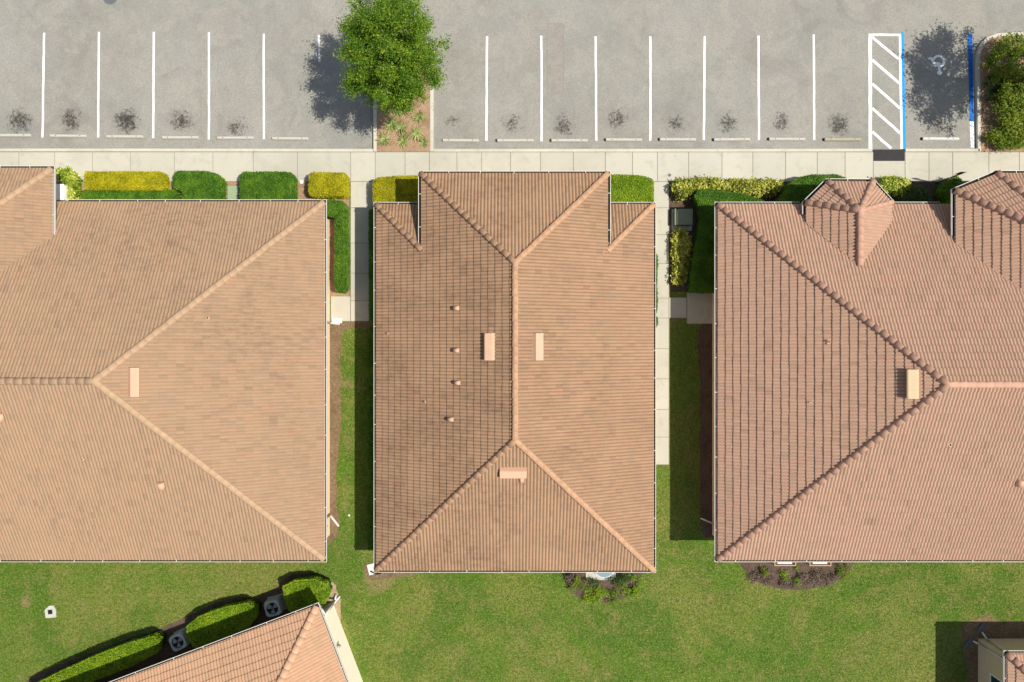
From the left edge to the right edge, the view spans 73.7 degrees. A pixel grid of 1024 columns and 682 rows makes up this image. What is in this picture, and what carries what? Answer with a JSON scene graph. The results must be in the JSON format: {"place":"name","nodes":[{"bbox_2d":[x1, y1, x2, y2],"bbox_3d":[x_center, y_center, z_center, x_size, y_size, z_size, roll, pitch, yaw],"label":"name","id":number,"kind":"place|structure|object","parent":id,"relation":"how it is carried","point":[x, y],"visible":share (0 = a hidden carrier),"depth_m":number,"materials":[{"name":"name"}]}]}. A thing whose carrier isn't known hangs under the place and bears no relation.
{"place":"outdoors","nodes":[
{"label":"outdoors","id":0,"kind":"place"},
{"bbox_2d":[0,0,1023,150],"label":"parking lot","id":1,"kind":"structure","parent":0,"point":[885,74],"depth_m":34.12,"materials":[{"name":"grey asphalt"}]},
{"bbox_2d":[0,134,30,136],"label":"wheel stop","id":2,"kind":"object","parent":1,"relation":"on","point":[15,135],"visible":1,"depth_m":34.01,"materials":[{"name":"concrete"}]},
{"bbox_2d":[50,134,86,137],"bbox_3d":[-22.128,-10.233,34.059,1.800,0.122,0.170,1,90,0],"label":"wheel stop","id":3,"kind":"object","parent":1,"relation":"on","point":[68,135],"visible":1,"depth_m":34.01,"materials":[{"name":"concrete"}]},
{"bbox_2d":[106,135,142,138],"bbox_3d":[-19.314,-10.201,34.059,1.800,0.122,0.170,0,90,0],"label":"wheel stop","id":4,"kind":"object","parent":1,"relation":"on","point":[124,136],"visible":1,"depth_m":34.02,"materials":[{"name":"concrete"}]},
{"bbox_2d":[162,136,198,139],"bbox_3d":[-16.548,-10.153,34.059,1.800,0.122,0.170,0,90,0],"label":"wheel stop","id":5,"kind":"object","parent":1,"relation":"on","point":[177,137],"visible":1,"depth_m":34.01,"materials":[{"name":"concrete"}]},
{"bbox_2d":[0,148,372,151],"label":"kerb","id":6,"kind":"structure","parent":1,"relation":"on","point":[185,150],"depth_m":33.97,"materials":[{"name":"concrete"}]},
{"bbox_2d":[217,136,253,139],"bbox_3d":[-13.798,-10.137,34.059,1.800,0.122,0.170,0,90,0],"label":"wheel stop","id":7,"kind":"object","parent":1,"relation":"on","point":[235,137],"visible":1,"depth_m":34.01,"materials":[{"name":"concrete"}]},
{"bbox_2d":[272,137,308,140],"bbox_3d":[-11.064,-10.105,34.059,1.800,0.122,0.170,1,90,0],"label":"wheel stop","id":8,"kind":"object","parent":1,"relation":"on","point":[293,138],"visible":1,"depth_m":34.01,"materials":[{"name":"concrete"}]},
{"bbox_2d":[373,40,433,150],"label":"kerb","id":9,"kind":"structure","parent":1,"relation":"on","point":[431,124],"depth_m":33.97,"materials":[{"name":"concrete"}]},
{"bbox_2d":[377,72,429,150],"bbox_3d":[-5.409,-12.252,33.978,2.820,0.001,5.640,0,90,0],"label":"planting bed","id":10,"kind":"object","parent":1,"relation":"on","point":[411,144],"visible":0.27,"depth_m":33.98,"materials":[{"name":"brown soil"}]},
{"bbox_2d":[375,129,391,145],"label":"flax plant","id":11,"kind":"object","parent":10,"relation":"on","point":[383,138],"visible":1,"depth_m":33.87,"materials":[{"name":"green plant"}]},
{"bbox_2d":[380,116,398,134],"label":"flax plant","id":12,"kind":"object","parent":10,"relation":"on","point":[391,125],"visible":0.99,"depth_m":33.86,"materials":[{"name":"green plant"}]},
{"bbox_2d":[333,0,452,121],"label":"oak tree","id":13,"kind":"object","parent":10,"relation":"on","point":[380,49],"visible":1,"depth_m":28.93,"materials":[{"name":"green plant"}]},
{"bbox_2d":[393,117,409,133],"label":"flax plant","id":14,"kind":"object","parent":10,"relation":"on","point":[400,127],"visible":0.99,"depth_m":33.87,"materials":[{"name":"green plant"}]},
{"bbox_2d":[397,134,409,148],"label":"flax plant","id":15,"kind":"object","parent":10,"relation":"on","point":[402,140],"visible":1,"depth_m":33.88,"materials":[{"name":"green plant"}]},
{"bbox_2d":[407,125,425,140],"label":"flax plant","id":16,"kind":"object","parent":10,"relation":"on","point":[416,133],"visible":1,"depth_m":33.87,"materials":[{"name":"green plant"}]},
{"bbox_2d":[411,108,425,124],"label":"flax plant","id":17,"kind":"object","parent":10,"relation":"on","point":[419,116],"visible":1,"depth_m":33.89,"materials":[{"name":"green plant"}]},
{"bbox_2d":[417,137,429,147],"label":"flax plant","id":18,"kind":"object","parent":10,"relation":"on","point":[423,142],"visible":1,"depth_m":33.91,"materials":[{"name":"green plant"}]},
{"bbox_2d":[443,139,478,142],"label":"wheel stop","id":19,"kind":"object","parent":1,"relation":"on","point":[462,140],"visible":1,"depth_m":34.01,"materials":[{"name":"concrete"}]},
{"bbox_2d":[496,139,532,141],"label":"wheel stop","id":20,"kind":"object","parent":1,"relation":"on","point":[514,140],"visible":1,"depth_m":34.01,"materials":[{"name":"concrete"}]},
{"bbox_2d":[550,139,587,141],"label":"wheel stop","id":21,"kind":"object","parent":1,"relation":"on","point":[568,140],"visible":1,"depth_m":34.01,"materials":[{"name":"concrete"}]},
{"bbox_2d":[605,138,641,141],"bbox_3d":[5.555,-10.041,34.059,1.850,0.122,0.170,0,90,0],"label":"wheel stop","id":22,"kind":"object","parent":1,"relation":"on","point":[623,139],"visible":1,"depth_m":34.01,"materials":[{"name":"concrete"}]},
{"bbox_2d":[434,149,871,151],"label":"kerb","id":23,"kind":"structure","parent":1,"relation":"on","point":[652,150],"depth_m":33.97,"materials":[{"name":"concrete"}]},
{"bbox_2d":[658,138,695,141],"bbox_3d":[8.241,-10.057,34.059,1.850,0.122,0.170,0,90,0],"label":"wheel stop","id":24,"kind":"object","parent":1,"relation":"on","point":[677,139],"visible":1,"depth_m":34.01,"materials":[{"name":"concrete"}]},
{"bbox_2d":[713,138,749,141],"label":"wheel stop","id":25,"kind":"object","parent":1,"relation":"on","point":[728,139],"visible":1,"depth_m":34.01,"materials":[{"name":"concrete"}]},
{"bbox_2d":[768,137,804,140],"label":"wheel stop","id":26,"kind":"object","parent":1,"relation":"on","point":[785,139],"visible":1,"depth_m":34.01,"materials":[{"name":"concrete"}]},
{"bbox_2d":[823,138,860,140],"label":"wheel stop","id":27,"kind":"object","parent":1,"relation":"on","point":[841,139],"visible":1,"depth_m":34.01,"materials":[{"name":"concrete"}]},
{"bbox_2d":[921,137,958,140],"bbox_3d":[21.352,-10.089,34.059,1.850,0.122,0.170,0,90,0],"label":"wheel stop","id":28,"kind":"object","parent":1,"relation":"on","point":[939,138],"visible":1,"depth_m":34.01,"materials":[{"name":"concrete"}]},
{"bbox_2d":[905,149,979,151],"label":"kerb","id":29,"kind":"structure","parent":1,"relation":"on","point":[941,150],"depth_m":33.97,"materials":[{"name":"concrete"}]},
{"bbox_2d":[975,32,1023,150],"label":"kerb","id":30,"kind":"structure","parent":1,"relation":"on","point":[978,95],"depth_m":33.97,"materials":[{"name":"concrete"}]},
{"bbox_2d":[980,35,1023,150],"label":"planting bed","id":31,"kind":"object","parent":1,"relation":"on","point":[988,116],"visible":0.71,"depth_m":33.98,"materials":[{"name":"brown soil"}]},
{"bbox_2d":[982,67,1012,106],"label":"shrub","id":32,"kind":"object","parent":31,"relation":"on","point":[995,90],"visible":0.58,"depth_m":33.71,"materials":[{"name":"green plant"}]},
{"bbox_2d":[981,30,1023,92],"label":"shrub","id":33,"kind":"object","parent":31,"relation":"on","point":[997,53],"visible":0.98,"depth_m":33.09,"materials":[{"name":"green plant"}]},
{"bbox_2d":[982,120,1023,151],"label":"shrub","id":34,"kind":"object","parent":31,"relation":"on","point":[1009,137],"visible":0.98,"depth_m":33.45,"materials":[{"name":"green plant"}]},
{"bbox_2d":[989,84,1023,132],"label":"shrub","id":35,"kind":"object","parent":31,"relation":"on","point":[1014,114],"visible":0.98,"depth_m":33.17,"materials":[{"name":"green plant"}]},
{"bbox_2d":[0,182,1023,681],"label":"lawn","id":36,"kind":"structure","parent":0,"point":[512,586],"depth_m":34.00,"materials":[{"name":"green plant"}]},
{"bbox_2d":[45,605,55,617],"bbox_3d":[-22.969,13.473,33.990,0.576,0.060,0.631,0,90,0],"label":"valve box","id":37,"kind":"object","parent":36,"relation":"on","point":[50,611],"visible":1,"depth_m":33.97,"materials":[{"name":"concrete"}]},
{"bbox_2d":[0,166,339,561],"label":"office building","id":38,"kind":"structure","parent":36,"relation":"on","point":[164,380],"depth_m":30.05,"materials":[{"name":"beige tile"}]},
{"bbox_2d":[26,572,324,681],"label":"planting bed","id":39,"kind":"object","parent":36,"relation":"on","point":[165,652],"visible":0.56,"depth_m":33.99,"materials":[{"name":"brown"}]},
{"bbox_2d":[38,629,166,681],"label":"hedge","id":40,"kind":"object","parent":39,"relation":"on","point":[119,657],"visible":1,"depth_m":33.02,"materials":[{"name":"green plant"}]},
{"bbox_2d":[169,626,189,650],"bbox_3d":[-16.297,14.691,33.641,0.800,0.759,0.800,-25,90,0],"label":"air conditioner","id":41,"kind":"object","parent":39,"relation":"on","point":[178,640],"visible":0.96,"depth_m":33.31,"materials":[{"name":"grey metal"}]},
{"bbox_2d":[186,598,261,647],"bbox_3d":[-14.067,13.675,33.458,3.690,1.084,1.552,-21,90,0],"label":"hedge","id":42,"kind":"object","parent":39,"relation":"on","point":[220,622],"visible":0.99,"depth_m":33.02,"materials":[{"name":"green plant"}]},
{"bbox_2d":[264,593,286,616],"bbox_3d":[-11.681,13.037,33.641,0.800,0.759,0.800,-15,90,0],"label":"air conditioner","id":43,"kind":"object","parent":39,"relation":"on","point":[274,605],"visible":1,"depth_m":33.34,"materials":[{"name":"grey metal"}]},
{"bbox_2d":[282,574,331,611],"bbox_3d":[-9.987,12.353,33.462,2.351,1.077,1.762,0,90,0],"label":"hedge","id":44,"kind":"object","parent":39,"relation":"on","point":[301,591],"visible":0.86,"depth_m":33.02,"materials":[{"name":"green plant"}]},
{"bbox_2d":[56,182,349,295],"bbox_3d":[-15.454,-5.077,33.992,14.740,0.001,5.703,0,90,0],"label":"planting bed","id":45,"kind":"object","parent":36,"relation":"on","point":[303,192],"visible":0.17,"depth_m":33.99,"materials":[{"name":"brown soil"}]},
{"bbox_2d":[56,184,67,200],"bbox_3d":[-21.784,-7.184,33.450,0.380,1.100,0.760,0,90,0],"label":"electrical box","id":46,"kind":"object","parent":45,"relation":"on","point":[61,191],"visible":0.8,"depth_m":32.90,"materials":[{"name":"white metal"}]},
{"bbox_2d":[56,166,82,198],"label":"shrub","id":47,"kind":"object","parent":45,"relation":"on","point":[69,178],"visible":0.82,"depth_m":33.26,"materials":[{"name":"green plant"}]},
{"bbox_2d":[83,171,170,191],"bbox_3d":[-18.892,-7.798,33.537,3.941,0.944,1.028,0,90,0],"label":"hedge","id":48,"kind":"object","parent":45,"relation":"on","point":[129,180],"visible":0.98,"depth_m":33.17,"materials":[{"name":"yellow plant"}]},
{"bbox_2d":[81,189,180,198],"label":"hedge","id":49,"kind":"object","parent":45,"relation":"on","point":[139,194],"visible":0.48,"depth_m":33.31,"materials":[{"name":"green plant"}]},
{"bbox_2d":[172,170,227,198],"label":"hedge","id":50,"kind":"object","parent":45,"relation":"on","point":[194,184],"visible":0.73,"depth_m":33.12,"materials":[{"name":"green plant"}]},
{"bbox_2d":[227,186,238,198],"bbox_3d":[-13.861,-7.170,33.958,0.574,0.085,1.083,0,90,0],"label":"utility box","id":51,"kind":"object","parent":45,"relation":"on","point":[232,192],"visible":0.54,"depth_m":33.91,"materials":[{"name":"green metal"}]},
{"bbox_2d":[239,171,298,198],"bbox_3d":[-11.906,-7.298,33.494,2.718,1.044,1.960,0,90,0],"label":"hedge","id":52,"kind":"object","parent":45,"relation":"on","point":[269,185],"visible":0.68,"depth_m":33.06,"materials":[{"name":"green plant"}]},
{"bbox_2d":[308,171,350,199],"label":"hedge","id":53,"kind":"object","parent":45,"relation":"on","point":[328,185],"visible":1,"depth_m":33.13,"materials":[{"name":"yellow plant"}]},
{"bbox_2d":[327,199,351,293],"bbox_3d":[-8.575,-4.608,33.524,1.251,1.002,4.567,0,90,0],"label":"hedge","id":54,"kind":"object","parent":45,"relation":"on","point":[338,211],"visible":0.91,"depth_m":33.14,"materials":[{"name":"green plant"}]},
{"bbox_2d":[109,594,362,681],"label":"office building","id":55,"kind":"structure","parent":36,"relation":"on","point":[309,643],"depth_m":31.18,"materials":[{"name":"tile"}]},
{"bbox_2d":[326,580,340,622],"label":"planting bed","id":56,"kind":"object","parent":36,"relation":"on","point":[337,604],"visible":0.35,"depth_m":33.99,"materials":[{"name":"soil"}]},
{"bbox_2d":[327,321,373,545],"bbox_3d":[-8.222,4.607,33.992,2.840,0.001,11.170,0,90,0],"label":"planting bed","id":57,"kind":"object","parent":36,"relation":"on","point":[336,331],"visible":0.46,"depth_m":33.99,"materials":[{"name":"soil"}]},
{"bbox_2d":[365,326,373,550],"bbox_3d":[-6.717,4.769,33.624,0.940,0.802,11.054,0,90,0],"label":"planting bed","id":58,"kind":"object","parent":36,"relation":"on","point":[370,439],"visible":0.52,"depth_m":33.33,"materials":[{"name":"brown soil"}]},
{"bbox_2d":[364,562,413,580],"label":"planting bed","id":59,"kind":"object","parent":36,"relation":"on","point":[374,577],"visible":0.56,"depth_m":33.99,"materials":[{"name":"soil"}]},
{"bbox_2d":[367,563,380,574],"bbox_3d":[-6.849,11.350,33.932,0.628,0.175,0.616,-14,90,0],"label":"concrete pad","id":60,"kind":"object","parent":59,"relation":"on","point":[370,567],"visible":0.77,"depth_m":33.93,"materials":[{"name":"concrete"}]},
{"bbox_2d":[374,171,655,572],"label":"office building","id":61,"kind":"structure","parent":36,"relation":"on","point":[514,371],"depth_m":30.25,"materials":[{"name":"brown tile"}]},
{"bbox_2d":[563,573,641,602],"bbox_3d":[4.500,12.027,33.992,4.047,0.001,2.046,0,90,0],"label":"planting bed","id":62,"kind":"object","parent":36,"relation":"on","point":[605,584],"visible":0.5,"depth_m":33.99,"materials":[{"name":"brown soil"}]},
{"bbox_2d":[565,573,575,584],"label":"shrub","id":63,"kind":"object","parent":62,"relation":"on","point":[570,577],"visible":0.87,"depth_m":33.68,"materials":[{"name":"brown plant"}]},
{"bbox_2d":[568,573,588,593],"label":"shrub","id":64,"kind":"object","parent":62,"relation":"on","point":[574,581],"visible":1,"depth_m":33.60,"materials":[{"name":"green plant"}]},
{"bbox_2d":[584,577,600,585],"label":"shrub","id":65,"kind":"object","parent":62,"relation":"on","point":[593,581],"visible":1,"depth_m":33.74,"materials":[{"name":"green plant"}]},
{"bbox_2d":[582,585,610,604],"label":"shrub","id":66,"kind":"object","parent":62,"relation":"on","point":[588,599],"visible":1,"depth_m":33.77,"materials":[{"name":"green plant"}]},
{"bbox_2d":[586,573,615,579],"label":"patio slab","id":67,"kind":"structure","parent":62,"relation":"on","point":[595,576],"depth_m":33.94,"materials":[{"name":"concrete"}]},
{"bbox_2d":[596,573,611,577],"bbox_3d":[4.521,11.114,33.715,0.998,0.455,0.998,0,90,0],"label":"patio table","id":68,"kind":"object","parent":67,"relation":"on","point":[603,575],"visible":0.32,"depth_m":33.49,"materials":[{"name":"clear glass"}]},
{"bbox_2d":[606,587,620,606],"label":"shrub","id":69,"kind":"object","parent":62,"relation":"on","point":[613,594],"visible":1,"depth_m":33.78,"materials":[{"name":"green plant"}]},
{"bbox_2d":[607,573,631,588],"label":"shrub","id":70,"kind":"object","parent":62,"relation":"on","point":[623,580],"visible":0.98,"depth_m":33.66,"materials":[{"name":"green plant"}]},
{"bbox_2d":[620,573,643,599],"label":"shrub","id":71,"kind":"object","parent":62,"relation":"on","point":[634,591],"visible":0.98,"depth_m":33.80,"materials":[{"name":"green plant"}]},
{"bbox_2d":[611,174,653,201],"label":"hedge","id":72,"kind":"object","parent":36,"relation":"on","point":[631,188],"visible":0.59,"depth_m":33.06,"materials":[{"name":"green plant"}]},
{"bbox_2d":[698,324,713,537],"bbox_3d":[9.771,4.474,33.992,1.143,0.001,10.656,-2,90,0],"label":"planting bed","id":73,"kind":"object","parent":36,"relation":"on","point":[705,367],"visible":0.52,"depth_m":33.99,"materials":[{"name":"brown soil"}]},
{"bbox_2d":[740,562,853,589],"bbox_3d":[14.115,11.507,33.992,5.932,0.001,1.770,0,90,0],"label":"planting bed","id":74,"kind":"object","parent":36,"relation":"on","point":[748,567],"visible":0.47,"depth_m":33.99,"materials":[{"name":"brown soil"}]},
{"bbox_2d":[747,568,774,585],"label":"shrub","id":75,"kind":"object","parent":74,"relation":"on","point":[760,576],"visible":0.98,"depth_m":33.85,"materials":[{"name":"brown plant"}]},
{"bbox_2d":[759,564,769,577],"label":"shrub","id":76,"kind":"object","parent":74,"relation":"on","point":[764,569],"visible":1,"depth_m":33.74,"materials":[{"name":"green plant"}]},
{"bbox_2d":[771,562,795,565],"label":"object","id":77,"kind":"object","parent":74,"relation":"on","point":[784,563],"visible":0.48,"depth_m":33.55,"materials":[{"name":"beige wood"}]},
{"bbox_2d":[779,570,789,581],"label":"shrub","id":78,"kind":"object","parent":74,"relation":"on","point":[785,577],"visible":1,"depth_m":33.81,"materials":[{"name":"green plant"}]},
{"bbox_2d":[777,578,797,589],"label":"shrub","id":79,"kind":"object","parent":74,"relation":"on","point":[784,584],"visible":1,"depth_m":33.86,"materials":[{"name":"brown plant"}]},
{"bbox_2d":[793,565,801,586],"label":"shrub","id":80,"kind":"object","parent":74,"relation":"on","point":[795,580],"visible":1,"depth_m":33.84,"materials":[{"name":"green plant"}]},
{"bbox_2d":[796,567,839,588],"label":"shrub","id":81,"kind":"object","parent":74,"relation":"on","point":[817,576],"visible":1,"depth_m":33.85,"materials":[{"name":"brown plant"}]},
{"bbox_2d":[806,562,830,565],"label":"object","id":82,"kind":"object","parent":74,"relation":"on","point":[809,564],"visible":0.49,"depth_m":33.55,"materials":[{"name":"beige wood"}]},
{"bbox_2d":[835,562,850,581],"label":"shrub","id":83,"kind":"object","parent":74,"relation":"on","point":[840,571],"visible":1,"depth_m":33.86,"materials":[{"name":"green plant"}]},
{"bbox_2d":[669,182,966,291],"bbox_3d":[16.663,-5.189,33.992,17.673,0.001,5.490,0,90,0],"label":"planting bed","id":84,"kind":"object","parent":36,"relation":"on","point":[689,203],"visible":0.16,"depth_m":33.99,"materials":[{"name":"brown soil"}]},
{"bbox_2d":[669,227,692,285],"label":"shrub","id":85,"kind":"object","parent":84,"relation":"on","point":[680,250],"visible":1,"depth_m":33.58,"materials":[{"name":"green plant"}]},
{"bbox_2d":[672,208,692,230],"bbox_3d":[8.443,-6.010,33.770,1.000,0.500,1.060,0,90,0],"label":"utility cabinet","id":86,"kind":"object","parent":84,"relation":"on","point":[682,218],"visible":0.98,"depth_m":33.52,"materials":[{"name":"metal"}]},
{"bbox_2d":[668,174,783,202],"bbox_3d":[10.564,-7.507,33.564,5.636,0.945,1.371,0,90,0],"label":"shrub","id":87,"kind":"object","parent":84,"relation":"on","point":[683,189],"visible":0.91,"depth_m":33.42,"materials":[{"name":"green plant"}]},
{"bbox_2d":[687,188,765,293],"bbox_3d":[10.567,-4.879,33.497,3.847,1.017,5.123,0,90,0],"label":"hedge","id":88,"kind":"object","parent":84,"relation":"on","point":[701,275],"visible":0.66,"depth_m":33.12,"materials":[{"name":"green plant"}]},
{"bbox_2d":[773,173,845,203],"bbox_3d":[14.454,-7.235,33.460,3.565,1.080,1.809,0,90,0],"label":"hedge","id":89,"kind":"object","parent":84,"relation":"on","point":[800,189],"visible":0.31,"depth_m":33.02,"materials":[{"name":"green plant"}]},
{"bbox_2d":[877,174,911,197],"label":"shrub","id":90,"kind":"object","parent":84,"relation":"on","point":[893,186],"visible":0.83,"depth_m":33.34,"materials":[{"name":"green plant"}]},
{"bbox_2d":[892,184,931,201],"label":"shrub","id":91,"kind":"object","parent":84,"relation":"on","point":[916,194],"visible":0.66,"depth_m":33.43,"materials":[{"name":"green plant"}]},
{"bbox_2d":[932,175,964,203],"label":"shrub","id":92,"kind":"object","parent":84,"relation":"on","point":[941,193],"visible":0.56,"depth_m":33.31,"materials":[{"name":"green plant"}]},
{"bbox_2d":[936,172,965,182],"bbox_3d":[21.127,-7.875,32.950,0.300,2.100,0.067,0,90,0],"label":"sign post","id":93,"kind":"object","parent":84,"relation":"on","point":[959,173],"visible":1,"depth_m":32.61,"materials":[{"name":"metal"}]},
{"bbox_2d":[700,170,1023,561],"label":"office building","id":94,"kind":"structure","parent":36,"relation":"on","point":[867,370],"depth_m":30.00,"materials":[{"name":"tile"}]},
{"bbox_2d":[961,617,1023,681],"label":"planting bed","id":95,"kind":"object","parent":36,"relation":"on","point":[994,629],"visible":0.77,"depth_m":33.99,"materials":[{"name":"soil"}]},
{"bbox_2d":[964,638,972,648],"bbox_3d":[22.688,15.040,33.955,0.200,0.070,0.480,38,90,0],"label":"splash block","id":96,"kind":"object","parent":95,"relation":"on","point":[968,643],"depth_m":33.96,"materials":[{"name":"grey concrete"}]},
{"bbox_2d":[977,623,985,632],"bbox_3d":[23.325,14.275,33.955,0.200,0.070,0.480,33,90,0],"label":"splash block","id":97,"kind":"object","parent":95,"relation":"on","point":[981,628],"depth_m":33.96,"materials":[{"name":"grey concrete"}]},
{"bbox_2d":[973,632,1023,681],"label":"office building","id":98,"kind":"structure","parent":36,"relation":"on","point":[1000,660],"depth_m":32.86,"materials":[{"name":"paint"}]},
{"bbox_2d":[990,673,1001,681],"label":"window","id":99,"kind":"structure","parent":98,"relation":"in","point":[993,678],"depth_m":32.84,"materials":[{"name":"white glass"}]},
{"label":"planting bed","id":100,"kind":"structure","parent":36,"relation":"on","visible":0},
{"bbox_2d":[368,209,373,324],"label":"hedge","id":101,"kind":"object","parent":100,"relation":"on","point":[371,263],"visible":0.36,"depth_m":33.23,"materials":[{"name":"green plant"}]},
{"bbox_2d":[372,175,417,208],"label":"hedge","id":102,"kind":"object","parent":100,"relation":"on","point":[398,188],"visible":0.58,"depth_m":33.06,"materials":[{"name":"yellow plant"}]},
{"bbox_2d":[0,151,1023,464],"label":"sidewalk","id":103,"kind":"structure","parent":0,"point":[368,168],"depth_m":33.97,"materials":[{"name":"concrete"}]},
{"bbox_2d":[332,318,341,322],"bbox_3d":[-8.699,-1.012,33.920,0.510,0.090,0.239,0,90,0],"label":"splash block","id":104,"kind":"object","parent":103,"relation":"on","point":[338,320],"depth_m":33.90,"materials":[{"name":"white concrete"}]},
{"bbox_2d":[656,253,658,326],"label":"hedge","id":105,"kind":"object","parent":103,"relation":"on","point":[657,266],"visible":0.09,"depth_m":33.51,"materials":[{"name":"green plant"}]},
{"bbox_2d":[873,149,904,160],"bbox_3d":[18.761,-9.241,33.977,1.546,0.045,0.574,0,90,0],"label":"ramp mat","id":106,"kind":"object","parent":103,"relation":"on","point":[889,154],"visible":1,"depth_m":33.96,"materials":[{"name":"black plastic"}]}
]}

